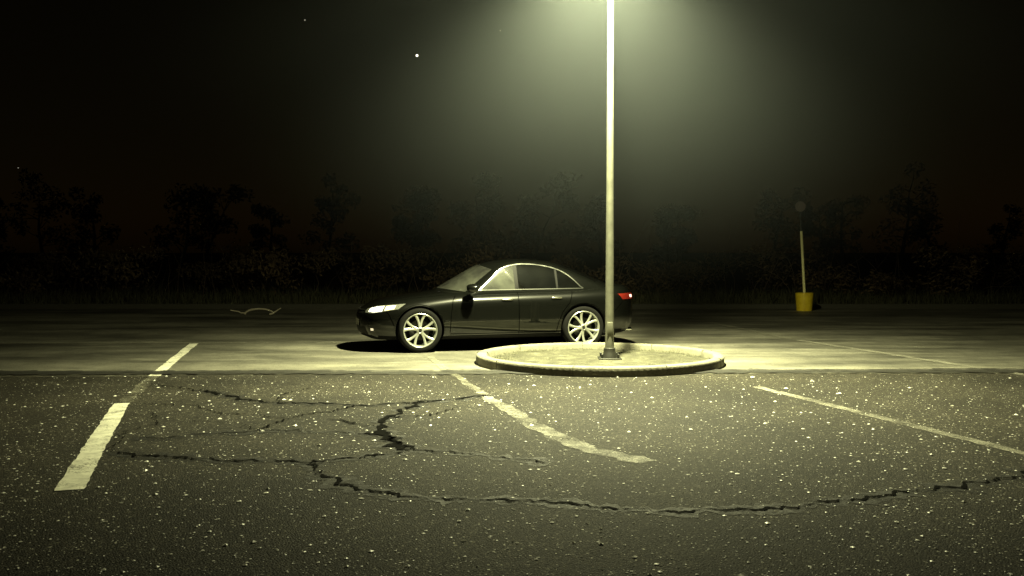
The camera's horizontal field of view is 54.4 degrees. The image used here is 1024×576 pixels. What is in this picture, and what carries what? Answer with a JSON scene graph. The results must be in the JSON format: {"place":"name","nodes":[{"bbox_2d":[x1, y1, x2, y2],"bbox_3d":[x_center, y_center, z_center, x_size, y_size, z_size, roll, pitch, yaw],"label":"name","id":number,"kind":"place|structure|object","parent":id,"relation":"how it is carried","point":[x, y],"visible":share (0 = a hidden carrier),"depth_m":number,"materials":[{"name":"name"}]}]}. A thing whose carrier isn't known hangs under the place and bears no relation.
{"place":"outdoors","nodes":[
{"label":"outdoors","id":0,"kind":"place"},
{"bbox_2d":[358,283,631,339],"bbox_3d":[-0.284,0.352,16.573,4.540,0.854,1.811,-1,2,-14],"label":"body shell","id":1,"kind":"object","parent":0,"point":[496,314],"visible":0.71,"depth_m":15.71,"materials":[{"name":"black paint"}]},
{"bbox_2d":[356,309,365,320],"bbox_3d":[-2.443,0.427,16.037,0.098,0.183,0.841,-1,2,-14],"label":"grille","id":2,"kind":"object","parent":1,"relation":"attached to","point":[359,316],"visible":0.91,"depth_m":15.78,"materials":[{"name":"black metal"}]},
{"bbox_2d":[357,324,367,333],"bbox_3d":[-2.432,0.639,16.047,0.119,0.122,1.103,-1,2,-14],"label":"intake","id":3,"kind":"object","parent":1,"relation":"on","point":[361,329],"visible":0.93,"depth_m":15.69,"materials":[{"name":"black plastic"}]},
{"bbox_2d":[365,304,404,312],"bbox_3d":[-2.125,0.293,16.112,0.593,0.151,1.714,-1,2,-14],"label":"headlight housing","id":4,"kind":"object","parent":1,"relation":"on","point":[397,306],"visible":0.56,"depth_m":15.38,"materials":[{"name":"silver metal"}]},
{"bbox_2d":[369,306,383,311],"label":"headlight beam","id":5,"kind":"structure","parent":4,"relation":"in","point":[377,309],"depth_m":15.43,"materials":[{"name":"white glass"}]},
{"bbox_2d":[384,305,395,310],"bbox_3d":[-2.071,0.281,16.125,0.181,0.085,1.680,-1,2,-14],"label":"headlight side","id":6,"kind":"object","parent":4,"relation":"attached to","point":[390,307],"visible":0.5,"depth_m":15.35,"materials":[{"name":"beige plastic"}]},
{"bbox_2d":[466,284,478,292],"bbox_3d":[-0.623,0.004,15.450,0.170,0.139,0.250,-1,2,-14],"label":"mirror","id":7,"kind":"object","parent":1,"relation":"attached to","point":[472,288],"depth_m":15.36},
{"bbox_2d":[448,334,552,337],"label":"sill trim","id":8,"kind":"structure","parent":1,"relation":"on","point":[500,335],"depth_m":15.75,"materials":[{"name":"black plastic"}]},
{"bbox_2d":[458,332,539,333],"bbox_3d":[-0.338,0.680,16.571,1.730,0.011,1.737,-1,2,-14],"label":"sill seam","id":9,"kind":"object","parent":8,"relation":"on","point":[506,332],"visible":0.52,"depth_m":15.75,"materials":[{"name":"black metal"}]},
{"bbox_2d":[433,259,605,294],"bbox_3d":[0.143,-0.166,16.661,3.140,0.643,1.634,-1,2,-14],"label":"cabin shell","id":10,"kind":"object","parent":1,"relation":"on","point":[585,283],"visible":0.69,"depth_m":16.11,"materials":[{"name":"black paint"}]},
{"bbox_2d":[437,265,491,291],"bbox_3d":[-0.848,-0.174,16.414,0.799,0.418,1.383,-1,2,-14],"label":"windscreen","id":11,"kind":"object","parent":10,"relation":"attached to","point":[474,274],"visible":0.98,"depth_m":16.04,"materials":[{"name":"grey glass"}]},
{"bbox_2d":[482,266,514,289],"bbox_3d":[-0.403,-0.191,16.524,0.544,0.376,1.547,-1,2,-14],"label":"front side window","id":12,"kind":"structure","parent":10,"relation":"attached to","point":[503,278],"depth_m":15.85,"materials":[{"name":"clear glass"}]},
{"bbox_2d":[512,265,518,288],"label":"pillar trim","id":13,"kind":"structure","parent":10,"relation":"attached to","point":[515,276],"depth_m":15.93,"materials":[{"name":"black plastic"}]},
{"bbox_2d":[480,263,582,288],"bbox_3d":[0.140,-0.217,16.659,1.712,0.401,1.543,-1,2,-14],"label":"window chrome","id":14,"kind":"object","parent":10,"relation":"attached to","point":[529,264],"depth_m":16.07,"materials":[{"name":"white metal"}]},
{"bbox_2d":[516,265,555,288],"bbox_3d":[0.220,-0.207,16.679,0.620,0.387,1.550,-1,2,-14],"label":"side window","id":15,"kind":"structure","parent":10,"relation":"attached to","point":[534,277],"depth_m":16.01,"materials":[{"name":"black glass"}]},
{"bbox_2d":[554,269,557,287],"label":"pillar trim","id":16,"kind":"structure","parent":10,"relation":"attached to","point":[556,278],"depth_m":16.07,"materials":[{"name":"black plastic"}]},
{"bbox_2d":[556,270,580,287],"bbox_3d":[0.749,-0.173,16.812,0.390,0.296,1.554,-1,2,-14],"label":"quarter window","id":17,"kind":"structure","parent":10,"relation":"attached to","point":[564,280],"depth_m":16.09,"materials":[{"name":"black glass"}]},
{"bbox_2d":[559,264,597,280],"bbox_3d":[1.031,-0.270,16.879,0.790,0.289,1.202,-1,2,-14],"label":"window","id":18,"kind":"structure","parent":10,"relation":"attached to","point":[582,274],"depth_m":16.44,"materials":[{"name":"black glass"}]},
{"bbox_2d":[479,288,582,290],"bbox_3d":[0.126,-0.009,16.663,1.735,0.029,1.569,-1,2,-14],"label":"belt chrome","id":19,"kind":"object","parent":1,"relation":"on","point":[532,289],"visible":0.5,"depth_m":15.90,"materials":[{"name":"white metal"}]},
{"bbox_2d":[619,292,631,298],"bbox_3d":[1.684,0.101,17.055,0.350,0.102,1.706,-1,2,-14],"label":"tail lamp","id":20,"kind":"object","parent":1,"relation":"attached to","point":[625,295],"visible":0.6,"depth_m":16.27,"materials":[{"name":"red plastic"}]},
{"bbox_2d":[0,309,1023,575],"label":"parking lot","id":21,"kind":"structure","parent":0,"point":[716,425],"depth_m":7.79,"materials":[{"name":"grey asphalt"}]},
{"bbox_2d":[230,308,280,314],"bbox_3d":[-6.317,0.572,24.552,1.304,0.185,0.245,0,2,3],"label":"fallen branch","id":22,"kind":"object","parent":21,"relation":"on","point":[245,312],"visible":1,"depth_m":24.62,"materials":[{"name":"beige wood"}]},
{"bbox_2d":[397,308,441,351],"bbox_3d":[-1.439,0.653,15.469,0.690,0.690,0.220,-1,2,-14],"label":"wheel","id":23,"kind":"object","parent":21,"relation":"on","point":[419,329],"visible":1,"depth_m":15.41,"materials":[{"name":"silver rubber"}]},
{"bbox_2d":[0,304,1023,308],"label":"kerb","id":24,"kind":"structure","parent":21,"relation":"on","point":[634,306],"depth_m":27.59,"materials":[{"name":"grey concrete"}]},
{"bbox_2d":[0,368,1023,374],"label":"tar seam","id":25,"kind":"object","parent":21,"relation":"on","point":[958,370],"visible":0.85,"depth_m":12.85,"materials":[{"name":"black asphalt"}]},
{"bbox_2d":[1,318,1023,490],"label":"painted parking lines","id":26,"kind":"object","parent":21,"relation":"on","point":[71,480],"visible":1,"depth_m":8.30,"materials":[{"name":"paint"}]},
{"bbox_2d":[106,383,1023,512],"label":"asphalt cracks","id":27,"kind":"object","parent":21,"relation":"on","point":[395,443],"visible":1,"depth_m":7.55,"materials":[{"name":"black asphalt"}]},
{"bbox_2d":[110,389,1023,517],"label":"crack sealant","id":28,"kind":"object","parent":21,"relation":"on","point":[900,493],"visible":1,"depth_m":6.74,"materials":[{"name":"black asphalt"}]},
{"bbox_2d":[561,306,602,342],"bbox_3d":[1.133,0.631,16.109,0.690,0.690,0.220,-1,2,-14],"label":"wheel","id":29,"kind":"object","parent":21,"relation":"on","point":[582,324],"visible":0.93,"depth_m":16.05,"materials":[{"name":"silver rubber"}]},
{"bbox_2d":[476,342,723,376],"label":"traffic island","id":30,"kind":"structure","parent":21,"relation":"on","point":[574,359],"depth_m":13.75,"materials":[{"name":"concrete"}]},
{"bbox_2d":[597,0,621,359],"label":"street lamp","id":31,"kind":"object","parent":30,"relation":"on","point":[609,353],"visible":0.98,"depth_m":13.87,"materials":[{"name":"metal"}]},
{"bbox_2d":[795,201,813,310],"bbox_3d":[7.820,-0.852,26.587,0.468,2.920,0.468,2,3,39],"label":"sign post","id":32,"kind":"object","parent":21,"relation":"on","point":[804,300],"visible":1,"depth_m":26.51,"materials":[{"name":"yellow concrete"}]},
{"bbox_2d":[0,253,1023,303],"bbox_3d":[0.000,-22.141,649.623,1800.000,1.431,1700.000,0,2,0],"label":"ground","id":33,"kind":"structure","parent":0,"point":[910,268],"depth_m":41.06,"materials":[{"name":"black plant"}]},
{"bbox_2d":[0,161,1023,280],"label":"distant trees","id":34,"kind":"object","parent":33,"relation":"on","point":[417,239],"visible":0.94,"depth_m":42.42,"materials":[{"name":"green plant"}]},
{"bbox_2d":[0,235,1023,300],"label":"shrubs","id":35,"kind":"object","parent":33,"relation":"on","point":[109,259],"visible":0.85,"depth_m":30.67,"materials":[{"name":"green plant"}]},
{"bbox_2d":[0,279,1023,303],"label":"dry grass","id":36,"kind":"structure","parent":33,"relation":"on","point":[785,297],"depth_m":29.37,"materials":[{"name":"black plant"}]},
{"bbox_2d":[0,211,1023,300],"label":"bare shrub stems","id":37,"kind":"object","parent":33,"relation":"on","point":[897,261],"visible":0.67,"depth_m":30.39,"materials":[{"name":"brown plant"}]},
{"bbox_2d":[0,0,1023,252],"label":"sky","id":38,"kind":"structure","parent":0,"point":[719,104],"materials":[{"name":"black"}]}
]}

